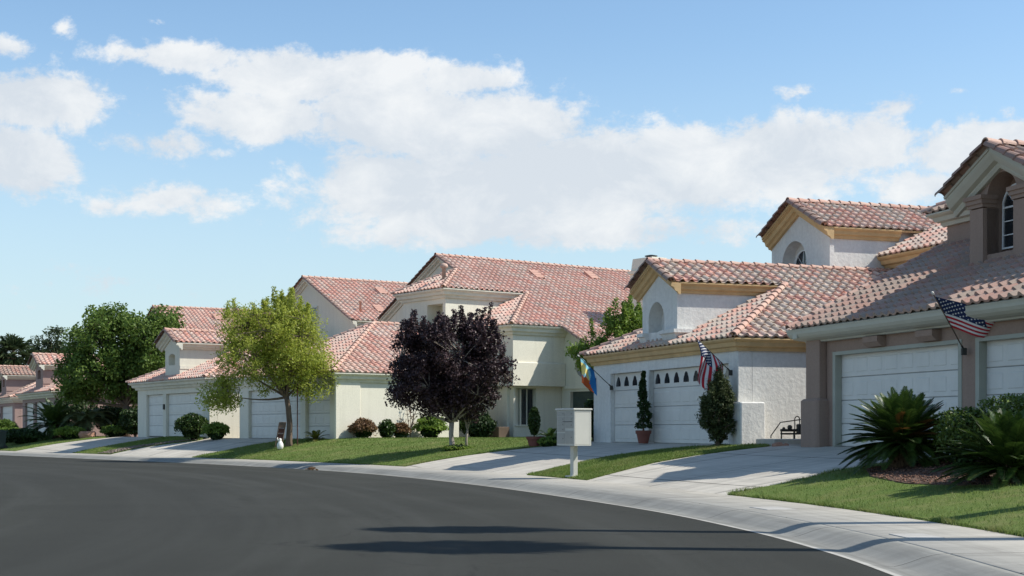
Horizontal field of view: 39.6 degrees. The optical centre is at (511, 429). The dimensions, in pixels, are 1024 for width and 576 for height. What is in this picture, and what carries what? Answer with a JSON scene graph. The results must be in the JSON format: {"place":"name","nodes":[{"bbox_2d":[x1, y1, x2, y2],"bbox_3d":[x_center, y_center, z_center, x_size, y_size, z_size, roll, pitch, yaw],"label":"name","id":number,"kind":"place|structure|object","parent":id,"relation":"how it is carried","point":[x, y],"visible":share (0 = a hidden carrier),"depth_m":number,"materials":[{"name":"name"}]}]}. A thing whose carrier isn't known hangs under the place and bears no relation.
{"place":"outdoors","nodes":[
{"label":"outdoors","id":0,"kind":"place"},
{"bbox_2d":[0,435,108,450],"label":"lawn","id":1,"kind":"structure","parent":0,"point":[26,446],"depth_m":78.36,"materials":[{"name":"plant"}]},
{"bbox_2d":[0,430,7,447],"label":"wheeled bin","id":2,"kind":"object","parent":1,"relation":"on","point":[3,438],"visible":0.96,"depth_m":79.09,"materials":[{"name":"plastic"}]},
{"bbox_2d":[0,427,18,442],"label":"shrub","id":3,"kind":"object","parent":1,"relation":"on","point":[7,440],"visible":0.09,"depth_m":83.20,"materials":[{"name":"green plant"}]},
{"bbox_2d":[0,418,19,427],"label":"shrub","id":4,"kind":"object","parent":1,"relation":"on","point":[6,423],"visible":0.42,"depth_m":86.09,"materials":[{"name":"green plant"}]},
{"bbox_2d":[6,427,47,443],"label":"shrub","id":5,"kind":"object","parent":1,"relation":"on","point":[21,435],"visible":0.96,"depth_m":80.69,"materials":[{"name":"green plant"}]},
{"bbox_2d":[18,398,77,439],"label":"cycad","id":6,"kind":"object","parent":1,"relation":"on","point":[53,414],"visible":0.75,"depth_m":82.15,"materials":[{"name":"green plant"}]},
{"bbox_2d":[53,425,86,439],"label":"shrub","id":7,"kind":"object","parent":1,"relation":"on","point":[67,432],"visible":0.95,"depth_m":79.46,"materials":[{"name":"green plant"}]},
{"bbox_2d":[78,431,95,437],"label":"boulder","id":8,"kind":"object","parent":1,"relation":"on","point":[84,434],"visible":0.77,"depth_m":79.06,"materials":[{"name":"brown stone"}]},
{"bbox_2d":[59,408,115,435],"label":"cycad","id":9,"kind":"object","parent":1,"relation":"on","point":[83,418],"visible":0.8,"depth_m":80.83,"materials":[{"name":"green plant"}]},
{"bbox_2d":[19,437,157,452],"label":"driveway","id":10,"kind":"structure","parent":0,"point":[71,447],"depth_m":74.01,"materials":[{"name":"concrete"}]},
{"bbox_2d":[73,436,204,453],"bbox_3d":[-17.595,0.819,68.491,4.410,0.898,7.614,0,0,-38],"label":"lawn","id":11,"kind":"structure","parent":0,"point":[122,445],"depth_m":67.92,"materials":[{"name":"plant"}]},
{"bbox_2d":[97,439,197,453],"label":"gravel","id":12,"kind":"structure","parent":0,"point":[122,449],"depth_m":66.94,"materials":[{"name":"brown gravel"}]},
{"bbox_2d":[111,438,283,456],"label":"driveway","id":13,"kind":"structure","parent":0,"point":[193,448],"depth_m":63.12,"materials":[{"name":"concrete"}]},
{"bbox_2d":[193,436,591,466],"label":"lawn","id":14,"kind":"structure","parent":0,"point":[305,449],"depth_m":52.52,"materials":[{"name":"plant"}]},
{"bbox_2d":[194,286,341,446],"bbox_3d":[-9.756,-2.481,57.141,5.859,6.666,4.189,0,0,0],"label":"ornamental tree","id":15,"kind":"object","parent":14,"relation":"on","point":[285,328],"visible":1,"depth_m":56.53,"materials":[{"name":"green plant"}]},
{"bbox_2d":[274,422,285,447],"bbox_3d":[-9.221,0.218,56.644,0.456,1.021,0.156,0,0,0],"label":"wooden sign","id":16,"kind":"object","parent":14,"relation":"on","point":[280,433],"visible":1,"depth_m":56.66,"materials":[{"name":"brown wood"}]},
{"bbox_2d":[277,437,283,449],"bbox_3d":[-9.200,0.560,56.450,0.270,0.501,0.266,0,0,0],"label":"garden ornament","id":17,"kind":"object","parent":14,"relation":"on","point":[280,445],"visible":1,"depth_m":56.37,"materials":[{"name":"white ceramic"}]},
{"bbox_2d":[297,381,304,444],"bbox_3d":[-8.460,-0.559,57.000,0.337,2.834,0.044,0,0,0],"label":"garden pole","id":18,"kind":"object","parent":14,"relation":"on","point":[297,413],"visible":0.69,"depth_m":56.98,"materials":[{"name":"black metal"}]},
{"bbox_2d":[301,430,328,441],"bbox_3d":[-7.977,0.304,57.817,1.199,0.565,1.177,0,0,0],"label":"cycad","id":19,"kind":"object","parent":14,"relation":"on","point":[314,435],"visible":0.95,"depth_m":57.69,"materials":[{"name":"green plant"}]},
{"bbox_2d":[346,417,377,437],"bbox_3d":[-6.023,-0.032,57.521,1.204,0.976,1.135,0,0,-26],"label":"shrub","id":20,"kind":"object","parent":14,"relation":"on","point":[360,427],"visible":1,"depth_m":57.29,"materials":[{"name":"brown plant"}]},
{"bbox_2d":[377,419,396,437],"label":"shrub","id":21,"kind":"object","parent":14,"relation":"on","point":[387,428],"visible":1,"depth_m":57.89,"materials":[{"name":"green plant"}]},
{"bbox_2d":[393,422,411,437],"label":"shrub","id":22,"kind":"object","parent":14,"relation":"on","point":[403,429],"visible":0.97,"depth_m":58.23,"materials":[{"name":"brown plant"}]},
{"bbox_2d":[399,404,423,436],"bbox_3d":[-4.172,-0.378,59.125,1.083,1.657,0.552,0,0,15],"label":"bare shrub","id":23,"kind":"object","parent":14,"relation":"on","point":[411,417],"visible":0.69,"depth_m":59.12,"materials":[{"name":"brown plant"}]},
{"bbox_2d":[411,415,448,437],"bbox_3d":[-3.360,-0.089,59.232,1.485,1.092,1.451,0,0,-41],"label":"shrub","id":24,"kind":"object","parent":14,"relation":"on","point":[433,427],"visible":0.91,"depth_m":58.95,"materials":[{"name":"green plant"}]},
{"bbox_2d":[383,301,519,444],"bbox_3d":[-2.047,-1.763,48.342,4.674,5.272,3.718,0,0,0],"label":"plum tree","id":25,"kind":"object","parent":14,"relation":"on","point":[436,370],"visible":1,"depth_m":47.74,"materials":[{"name":"purple plant"}]},
{"bbox_2d":[440,443,473,450],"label":"ground plant","id":26,"kind":"object","parent":14,"relation":"on","point":[454,447],"visible":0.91,"depth_m":48.03,"materials":[{"name":"green plant"}]},
{"bbox_2d":[459,404,485,445],"bbox_3d":[-1.526,-0.291,49.161,1.031,2.006,1.069,0,0,38],"label":"young tree","id":27,"kind":"object","parent":14,"relation":"on","point":[473,418],"visible":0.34,"depth_m":49.16,"materials":[{"name":"green plant"}]},
{"bbox_2d":[459,411,496,436],"bbox_3d":[-1.597,-0.214,62.298,1.984,1.344,1.728,0,0,0],"label":"shrub","id":28,"kind":"object","parent":14,"relation":"on","point":[462,425],"visible":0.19,"depth_m":62.00,"materials":[{"name":"green plant"}]},
{"bbox_2d":[469,416,496,437],"bbox_3d":[-1.263,-0.064,60.678,1.210,1.038,1.097,0,0,-14],"label":"shrub","id":29,"kind":"object","parent":14,"relation":"on","point":[484,427],"visible":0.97,"depth_m":60.43,"materials":[{"name":"green plant"}]},
{"bbox_2d":[489,427,508,436],"bbox_3d":[-0.671,0.165,62.235,0.600,0.550,1.100,0,0,-37],"label":"planter box","id":30,"kind":"object","parent":14,"relation":"on","point":[500,432],"visible":0.41,"depth_m":61.79,"materials":[{"name":"brown wood"}]},
{"bbox_2d":[526,436,541,446],"bbox_3d":[0.720,0.401,46.100,0.538,0.340,0.538,0,0,0],"label":"plant pot","id":31,"kind":"object","parent":14,"relation":"on","point":[532,440],"visible":0.97,"depth_m":45.91,"materials":[{"name":"ceramic"}]},
{"bbox_2d":[527,406,540,435],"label":"topiary","id":32,"kind":"object","parent":31,"relation":"on","point":[534,420],"visible":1,"depth_m":46.00,"materials":[{"name":"green plant"}]},
{"bbox_2d":[536,428,556,436],"bbox_3d":[1.280,0.293,46.933,1.180,0.693,1.114,0,0,0],"label":"cycad","id":33,"kind":"object","parent":14,"relation":"on","point":[550,432],"visible":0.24,"depth_m":46.77,"materials":[{"name":"green plant"}]},
{"bbox_2d":[0,455,891,575],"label":"road","id":34,"kind":"structure","parent":0,"point":[75,517],"depth_m":18.00,"materials":[{"name":"grey asphalt"}]},
{"bbox_2d":[0,452,1023,575],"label":"kerb","id":35,"kind":"structure","parent":34,"relation":"on","point":[893,557],"depth_m":18.92,"materials":[{"name":"concrete"}]},
{"bbox_2d":[8,437,892,575],"bbox_3d":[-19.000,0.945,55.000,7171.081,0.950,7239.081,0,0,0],"label":"ground","id":36,"kind":"structure","parent":0,"point":[598,502],"depth_m":25.51,"materials":[{"name":"grey concrete"}]},
{"bbox_2d":[0,365,35,427],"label":"house","id":37,"kind":"structure","parent":36,"relation":"on","point":[14,378],"depth_m":106.86,"materials":[{"name":"paint"}]},
{"bbox_2d":[3,406,11,420],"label":"garage door","id":38,"kind":"structure","parent":37,"relation":"in","point":[7,410],"depth_m":106.76,"materials":[{"name":"beige paint"}]},
{"bbox_2d":[0,332,39,365],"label":"tree","id":39,"kind":"object","parent":36,"relation":"on","point":[12,343],"visible":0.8,"depth_m":111.28,"materials":[{"name":"green plant"}]},
{"bbox_2d":[30,325,75,352],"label":"eucalyptus","id":40,"kind":"object","parent":36,"relation":"on","point":[53,347],"visible":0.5,"depth_m":115.54,"materials":[{"name":"green plant"}]},
{"bbox_2d":[39,398,97,426],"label":"shrub","id":41,"kind":"object","parent":36,"relation":"on","point":[85,409],"visible":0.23,"depth_m":83.93,"materials":[{"name":"green plant"}]},
{"bbox_2d":[89,405,132,429],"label":"shrub","id":42,"kind":"object","parent":36,"relation":"on","point":[116,411],"visible":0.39,"depth_m":82.33,"materials":[{"name":"green plant"}]},
{"bbox_2d":[98,424,127,437],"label":"shrub","id":43,"kind":"object","parent":36,"relation":"on","point":[110,430],"visible":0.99,"depth_m":78.92,"materials":[{"name":"green plant"}]},
{"bbox_2d":[50,301,186,436],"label":"shade tree","id":44,"kind":"object","parent":36,"relation":"on","point":[122,359],"visible":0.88,"depth_m":79.71,"materials":[{"name":"green plant"}]},
{"bbox_2d":[117,407,137,436],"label":"shrub","id":45,"kind":"object","parent":36,"relation":"on","point":[128,420],"visible":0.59,"depth_m":78.48,"materials":[{"name":"green plant"}]},
{"bbox_2d":[13,305,269,436],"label":"house","id":46,"kind":"structure","parent":36,"relation":"on","point":[43,367],"depth_m":91.26,"materials":[{"name":"paint"}]},
{"bbox_2d":[27,403,32,428],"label":"garage door","id":47,"kind":"structure","parent":46,"relation":"in","point":[30,405],"depth_m":93.10,"materials":[{"name":"beige paint"}]},
{"bbox_2d":[37,401,52,435],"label":"garage door","id":48,"kind":"structure","parent":46,"relation":"in","point":[42,430],"depth_m":90.41,"materials":[{"name":"beige paint"}]},
{"bbox_2d":[174,412,208,439],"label":"shrub","id":49,"kind":"object","parent":36,"relation":"on","point":[189,425],"visible":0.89,"depth_m":65.96,"materials":[{"name":"green plant"}]},
{"bbox_2d":[200,421,229,439],"bbox_3d":[-13.582,0.081,65.217,1.419,0.934,1.135,0,0,0],"label":"shrub","id":50,"kind":"object","parent":36,"relation":"on","point":[214,430],"visible":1,"depth_m":64.95,"materials":[{"name":"green plant"}]},
{"bbox_2d":[125,275,407,438],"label":"house","id":51,"kind":"structure","parent":36,"relation":"on","point":[167,394],"depth_m":72.52,"materials":[{"name":"beige paint"}]},
{"bbox_2d":[149,394,162,436],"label":"garage door","id":52,"kind":"structure","parent":51,"relation":"in","point":[155,401],"depth_m":73.13,"materials":[{"name":"beige paint"}]},
{"bbox_2d":[169,392,202,436],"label":"garage door","id":53,"kind":"structure","parent":51,"relation":"in","point":[180,404],"depth_m":70.21,"materials":[{"name":"beige paint"}]},
{"bbox_2d":[309,306,317,330],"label":"window","id":54,"kind":"structure","parent":51,"relation":"in","point":[313,307],"depth_m":77.67,"materials":[{"name":"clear glass"}]},
{"bbox_2d":[229,253,666,438],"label":"house","id":55,"kind":"structure","parent":36,"relation":"on","point":[543,313],"depth_m":63.62,"materials":[{"name":"beige paint"}]},
{"bbox_2d":[252,389,299,438],"bbox_3d":[-10.239,-0.655,61.993,0.070,2.150,4.880,0,0,-37],"label":"garage door","id":56,"kind":"structure","parent":55,"relation":"in","point":[266,415],"depth_m":62.37,"materials":[{"name":"beige paint"}]},
{"bbox_2d":[309,387,329,438],"bbox_3d":[-7.899,-0.655,58.842,0.070,2.150,2.070,0,0,-37],"label":"garage door","id":57,"kind":"structure","parent":55,"relation":"in","point":[319,413],"depth_m":58.80,"materials":[{"name":"beige paint"}]},
{"bbox_2d":[519,389,531,424],"bbox_3d":[0.618,-1.000,63.298,0.740,1.600,0.070,0,0,-37],"label":"tall window","id":58,"kind":"structure","parent":55,"relation":"in","point":[525,395],"depth_m":63.29,"materials":[{"name":"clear glass"}]},
{"bbox_2d":[573,391,593,407],"bbox_3d":[3.238,-1.165,63.101,0.060,1.030,1.700,0,0,-37],"label":"blind window","id":59,"kind":"structure","parent":55,"relation":"in","point":[579,398],"depth_m":63.30,"materials":[{"name":"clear glass"}]},
{"bbox_2d":[537,436,557,446],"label":"ground plant","id":60,"kind":"object","parent":36,"relation":"on","point":[548,441],"visible":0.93,"depth_m":45.60,"materials":[{"name":"green plant"}]},
{"bbox_2d":[583,399,593,441],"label":"shrub","id":61,"kind":"object","parent":36,"relation":"on","point":[589,403],"visible":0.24,"depth_m":46.35,"materials":[{"name":"green plant"}]},
{"bbox_2d":[564,294,642,371],"bbox_3d":[4.265,-2.819,59.407,4.158,6.637,2.791,0,0,0],"label":"leafy tree","id":62,"kind":"object","parent":36,"relation":"on","point":[616,327],"visible":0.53,"depth_m":59.10,"materials":[{"name":"green plant"}]},
{"bbox_2d":[579,197,946,444],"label":"house","id":63,"kind":"structure","parent":36,"relation":"on","point":[736,317],"depth_m":41.07,"materials":[{"name":"white paint"}]},
{"bbox_2d":[577,355,612,394],"bbox_3d":[2.597,-1.661,43.984,1.255,1.270,0.202,0,0,-22],"label":"garden flag","id":64,"kind":"object","parent":63,"relation":"attached to","point":[588,379],"visible":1,"depth_m":43.95,"materials":[{"name":"fabric"}]},
{"bbox_2d":[615,372,641,442],"bbox_3d":[3.641,-0.655,43.307,0.070,2.150,2.440,0,0,-20],"label":"garage door","id":65,"kind":"structure","parent":63,"relation":"in","point":[626,384],"depth_m":43.57,"materials":[{"name":"white paint"}]},
{"bbox_2d":[654,364,728,444],"bbox_3d":[4.997,-0.655,39.480,0.070,2.150,4.880,0,0,-20],"label":"garage door","id":66,"kind":"structure","parent":63,"relation":"in","point":[677,391],"depth_m":40.20,"materials":[{"name":"white paint"}]},
{"bbox_2d":[694,335,732,390],"bbox_3d":[5.208,-1.587,36.767,1.152,1.658,0.204,0,0,-21],"label":"national flag","id":67,"kind":"object","parent":63,"relation":"attached to","point":[710,361],"visible":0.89,"depth_m":36.73,"materials":[{"name":"fabric"}]},
{"bbox_2d":[756,439,800,445],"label":"concrete slab","id":68,"kind":"structure","parent":36,"relation":"on","point":[783,441],"depth_m":35.47,"materials":[{"name":"grey concrete"}]},
{"bbox_2d":[770,416,800,438],"bbox_3d":[6.999,-0.010,35.994,0.992,0.661,0.138,0,0,-20],"label":"backflow valve","id":69,"kind":"object","parent":68,"relation":"on","point":[797,430],"visible":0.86,"depth_m":36.00,"materials":[{"name":"metal"}]},
{"bbox_2d":[785,137,1023,446],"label":"house","id":70,"kind":"structure","parent":36,"relation":"on","point":[885,332],"depth_m":30.36,"materials":[{"name":"beige paint"}]},
{"bbox_2d":[842,344,957,446],"bbox_3d":[8.363,-0.655,30.648,0.070,2.150,4.820,0,0,-17],"label":"garage door","id":71,"kind":"structure","parent":70,"relation":"in","point":[932,371],"depth_m":30.76,"materials":[{"name":"white paint"}]},
{"bbox_2d":[931,291,994,354],"bbox_3d":[9.276,-2.056,27.476,2.327,1.192,0.881,0,0,12],"label":"national flag","id":72,"kind":"object","parent":70,"relation":"attached to","point":[956,316],"visible":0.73,"depth_m":27.42,"materials":[{"name":"multicoloured fabric"}]},
{"bbox_2d":[987,338,1023,409],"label":"garage door","id":73,"kind":"structure","parent":70,"relation":"in","point":[1005,358],"depth_m":27.15,"materials":[{"name":"white paint"}]},
{"bbox_2d":[0,451,1023,574],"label":"sidewalk","id":74,"kind":"structure","parent":0,"point":[1000,550],"depth_m":19.32,"materials":[{"name":"concrete"}]},
{"bbox_2d":[750,507,793,509],"bbox_3d":[3.891,1.189,21.264,0.450,0.026,0.750,0,0,-11],"label":"utility cover","id":75,"kind":"object","parent":74,"relation":"on","point":[773,508],"visible":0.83,"depth_m":21.13,"materials":[{"name":"concrete"}]},
{"bbox_2d":[889,533,942,538],"bbox_3d":[4.472,1.189,15.735,0.400,0.026,0.650,0,0,-4],"label":"utility cover","id":76,"kind":"object","parent":74,"relation":"on","point":[917,536],"visible":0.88,"depth_m":15.61,"materials":[{"name":"metal"}]},
{"bbox_2d":[0,0,1023,358],"label":"sky","id":77,"kind":"structure","parent":0,"point":[194,153],"materials":[{"name":"blue"}]},
{"bbox_2d":[405,442,723,474],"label":"driveway","id":78,"kind":"structure","parent":0,"point":[524,461],"depth_m":41.44,"materials":[{"name":"concrete"}]},
{"bbox_2d":[635,430,650,442],"bbox_3d":[3.828,0.220,41.441,0.470,0.380,0.470,0,0,0],"label":"plant pot","id":79,"kind":"object","parent":78,"relation":"on","point":[643,436],"visible":1,"depth_m":41.28,"materials":[{"name":"ceramic"}]},
{"bbox_2d":[634,370,652,429],"bbox_3d":[3.829,-0.820,41.449,0.565,1.815,0.580,0,0,0],"label":"topiary","id":80,"kind":"object","parent":79,"relation":"on","point":[644,411],"visible":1,"depth_m":41.36,"materials":[{"name":"green plant"}]},
{"bbox_2d":[526,442,770,479],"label":"lawn","id":81,"kind":"structure","parent":0,"point":[750,447],"depth_m":35.00,"materials":[{"name":"plant"}]},
{"bbox_2d":[555,408,591,476],"bbox_3d":[1.476,0.391,33.997,0.550,1.775,0.790,0,0,-32],"label":"cluster mailbox","id":82,"kind":"object","parent":81,"relation":"on","point":[573,428],"visible":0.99,"depth_m":33.77,"materials":[{"name":"paint"}]},
{"bbox_2d":[557,411,564,415],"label":"door","id":83,"kind":"structure","parent":82,"relation":"in","point":[562,413],"depth_m":33.99,"materials":[{"name":"paint"}]},
{"bbox_2d":[557,417,564,421],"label":"door","id":84,"kind":"structure","parent":82,"relation":"in","point":[558,418],"depth_m":34.02,"materials":[{"name":"paint"}]},
{"bbox_2d":[557,422,564,426],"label":"door","id":85,"kind":"structure","parent":82,"relation":"in","point":[559,424],"depth_m":34.01,"materials":[{"name":"paint"}]},
{"bbox_2d":[557,427,564,431],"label":"door","id":86,"kind":"structure","parent":82,"relation":"in","point":[559,429],"depth_m":34.01,"materials":[{"name":"paint"}]},
{"bbox_2d":[557,433,564,443],"bbox_3d":[1.171,0.218,34.014,0.006,0.248,0.328,0,0,-32],"label":"door","id":87,"kind":"structure","parent":82,"relation":"in","point":[560,436],"depth_m":34.01,"materials":[{"name":"paint"}]},
{"bbox_2d":[565,411,572,415],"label":"door","id":88,"kind":"structure","parent":82,"relation":"in","point":[567,413],"depth_m":33.72,"materials":[{"name":"paint"}]},
{"bbox_2d":[565,417,572,420],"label":"door","id":89,"kind":"structure","parent":82,"relation":"in","point":[566,418],"depth_m":33.72,"materials":[{"name":"paint"}]},
{"bbox_2d":[565,422,572,427],"bbox_3d":[1.357,-0.102,33.716,0.006,0.148,0.328,0,0,-32],"label":"door","id":90,"kind":"structure","parent":82,"relation":"in","point":[567,424],"depth_m":33.72,"materials":[{"name":"paint"}]},
{"bbox_2d":[565,431,572,443],"bbox_3d":[1.357,0.188,33.716,0.006,0.308,0.328,0,0,-32],"label":"door","id":91,"kind":"structure","parent":82,"relation":"in","point":[568,434],"depth_m":33.72,"materials":[{"name":"paint"}]},
{"bbox_2d":[694,363,736,445],"bbox_3d":[5.248,-0.586,36.658,1.085,2.283,0.946,0,0,0],"label":"juniper","id":92,"kind":"object","parent":81,"relation":"on","point":[715,417],"visible":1,"depth_m":36.45,"materials":[{"name":"green plant"}]},
{"bbox_2d":[588,446,940,494],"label":"driveway","id":93,"kind":"structure","parent":0,"point":[723,473],"depth_m":30.30,"materials":[{"name":"concrete"}]},
{"bbox_2d":[772,442,782,446],"bbox_3d":[6.524,0.400,34.920,0.293,0.176,0.220,0,0,0],"label":"rock","id":94,"kind":"object","parent":93,"relation":"on","point":[777,444],"visible":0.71,"depth_m":34.85,"materials":[{"name":"stone"}]},
{"bbox_2d":[726,454,1023,536],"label":"lawn","id":95,"kind":"structure","parent":0,"point":[948,506],"depth_m":20.86,"materials":[{"name":"plant"}]},
{"bbox_2d":[866,457,1021,485],"bbox_3d":[8.400,0.637,23.300,4.400,0.564,6.200,0,0,0],"label":"mulch bed","id":96,"kind":"object","parent":95,"relation":"on","point":[942,480],"visible":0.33,"depth_m":23.32,"materials":[{"name":"brown wood"}]},
{"bbox_2d":[837,386,954,473],"bbox_3d":[7.006,0.021,25.564,2.280,1.589,2.307,0,0,0],"label":"cycad","id":97,"kind":"object","parent":96,"relation":"on","point":[903,422],"visible":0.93,"depth_m":25.13,"materials":[{"name":"green plant"}]},
{"bbox_2d":[927,406,987,465],"bbox_3d":[7.754,0.174,24.393,0.978,1.165,1.674,0,0,0],"label":"bush","id":98,"kind":"object","parent":96,"relation":"on","point":[949,430],"visible":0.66,"depth_m":24.12,"materials":[{"name":"green plant"}]},
{"bbox_2d":[931,408,1023,489],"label":"cycad","id":99,"kind":"object","parent":96,"relation":"on","point":[1001,453],"visible":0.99,"depth_m":21.02,"materials":[{"name":"green plant"}]},
{"bbox_2d":[974,393,1023,446],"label":"hedge","id":100,"kind":"object","parent":96,"relation":"on","point":[1016,405],"visible":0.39,"depth_m":23.55,"materials":[{"name":"green plant"}]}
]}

